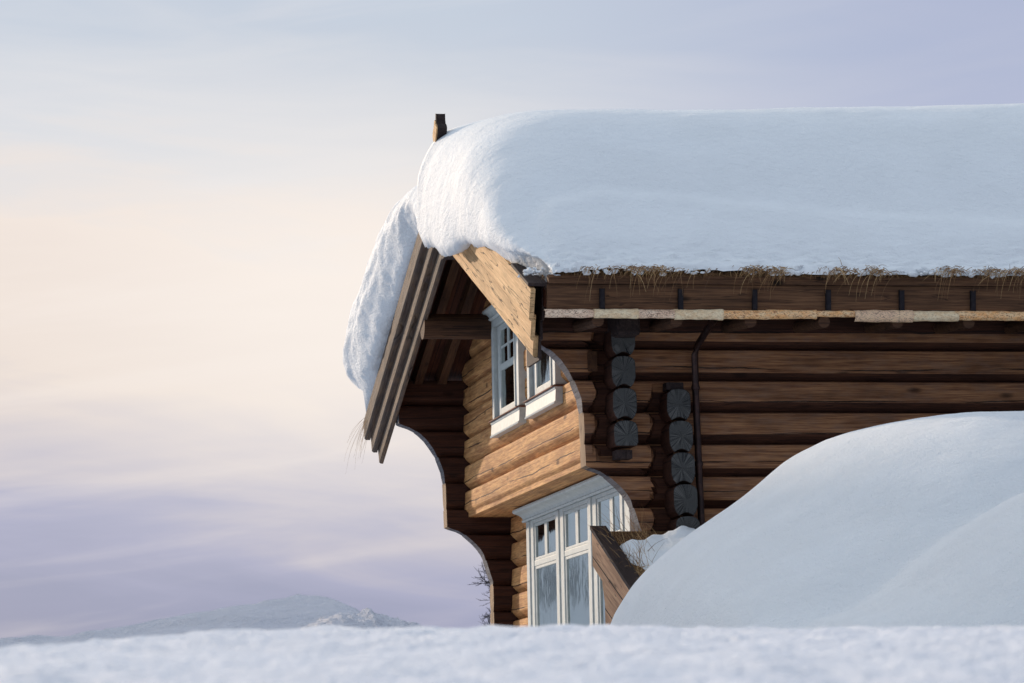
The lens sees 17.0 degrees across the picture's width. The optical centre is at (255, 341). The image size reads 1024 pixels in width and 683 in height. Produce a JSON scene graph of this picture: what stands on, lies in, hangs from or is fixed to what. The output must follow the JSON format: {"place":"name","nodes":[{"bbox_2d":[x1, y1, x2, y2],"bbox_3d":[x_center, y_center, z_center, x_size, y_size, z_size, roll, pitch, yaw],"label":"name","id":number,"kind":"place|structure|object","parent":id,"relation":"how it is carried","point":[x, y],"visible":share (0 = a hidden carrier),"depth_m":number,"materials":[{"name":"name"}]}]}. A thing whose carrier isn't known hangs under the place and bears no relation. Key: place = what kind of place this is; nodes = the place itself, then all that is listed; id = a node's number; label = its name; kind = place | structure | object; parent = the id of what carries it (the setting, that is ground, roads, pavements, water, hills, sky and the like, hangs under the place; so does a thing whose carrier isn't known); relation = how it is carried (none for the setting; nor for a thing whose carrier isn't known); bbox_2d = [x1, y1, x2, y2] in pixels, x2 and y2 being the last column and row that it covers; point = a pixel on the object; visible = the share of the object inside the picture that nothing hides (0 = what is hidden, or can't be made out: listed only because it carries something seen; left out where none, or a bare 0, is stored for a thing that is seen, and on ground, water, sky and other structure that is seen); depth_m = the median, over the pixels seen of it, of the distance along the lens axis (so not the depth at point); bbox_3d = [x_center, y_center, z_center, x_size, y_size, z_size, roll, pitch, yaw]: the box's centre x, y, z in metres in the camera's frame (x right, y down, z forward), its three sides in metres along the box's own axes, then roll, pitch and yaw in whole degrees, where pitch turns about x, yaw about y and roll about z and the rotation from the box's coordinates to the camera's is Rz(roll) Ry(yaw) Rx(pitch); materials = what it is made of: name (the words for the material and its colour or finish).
{"place":"outdoors","nodes":[
{"label":"outdoors","id":0,"kind":"place"},
{"bbox_2d":[0,594,359,646],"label":"hill","id":1,"kind":"structure","parent":0,"point":[296,611],"depth_m":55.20,"materials":[{"name":"white snow"}]},
{"bbox_2d":[0,624,1023,682],"bbox_3d":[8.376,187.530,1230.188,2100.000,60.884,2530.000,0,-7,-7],"label":"snow ground","id":2,"kind":"structure","parent":0,"point":[575,653],"depth_m":5.72,"materials":[{"name":"white snow"}]},
{"bbox_2d":[303,608,444,627],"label":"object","id":3,"kind":"structure","parent":2,"relation":"on","point":[366,618],"depth_m":43.18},
{"bbox_2d":[469,563,490,625],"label":"bare tree","id":4,"kind":"object","parent":2,"relation":"on","point":[485,583],"visible":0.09,"depth_m":49.09,"materials":[{"name":"brown plant"}]},
{"bbox_2d":[363,114,1023,626],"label":"log cabin","id":5,"kind":"object","parent":2,"relation":"on","point":[557,422],"visible":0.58,"depth_m":27.91,"materials":[{"name":"brown wood"}]},
{"bbox_2d":[482,305,526,437],"bbox_3d":[2.352,0.225,31.809,0.220,1.220,1.420,0,-7,-7],"label":"window","id":6,"kind":"structure","parent":5,"relation":"in","point":[509,375],"depth_m":31.90,"materials":[{"name":"white paint"}]},
{"bbox_2d":[523,348,566,418],"bbox_3d":[2.564,0.066,30.154,0.178,1.110,1.330,0,-7,-7],"label":"window","id":7,"kind":"structure","parent":5,"relation":"in","point":[545,383],"depth_m":30.11,"materials":[{"name":"white paint"}]},
{"bbox_2d":[512,475,634,625],"bbox_3d":[2.909,2.237,30.725,0.285,1.820,4.730,0,-7,-7],"label":"window","id":8,"kind":"structure","parent":5,"relation":"in","point":[564,586],"depth_m":31.10,"materials":[{"name":"white paint"}]},
{"bbox_2d":[592,503,663,579],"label":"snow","id":9,"kind":"structure","parent":5,"relation":"on","point":[644,536],"depth_m":27.01,"materials":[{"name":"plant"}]},
{"bbox_2d":[620,526,694,570],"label":"porch snow","id":10,"kind":"structure","parent":5,"relation":"on","point":[672,538],"depth_m":26.95,"materials":[{"name":"white snow"}]},
{"bbox_2d":[343,103,1023,410],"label":"roof snow","id":11,"kind":"structure","parent":5,"relation":"on","point":[913,191],"depth_m":28.52,"materials":[{"name":"white snow"}]},
{"bbox_2d":[345,257,1023,469],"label":"grass","id":12,"kind":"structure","parent":5,"relation":"on","point":[874,269],"depth_m":26.98,"materials":[{"name":"plant"}]},
{"bbox_2d":[611,411,1023,628],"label":"snowdrift","id":13,"kind":"object","parent":2,"relation":"on","point":[916,522],"visible":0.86,"depth_m":21.00,"materials":[{"name":"white snow"}]},
{"bbox_2d":[0,0,1023,637],"label":"sky","id":14,"kind":"structure","parent":0,"point":[197,196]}
]}

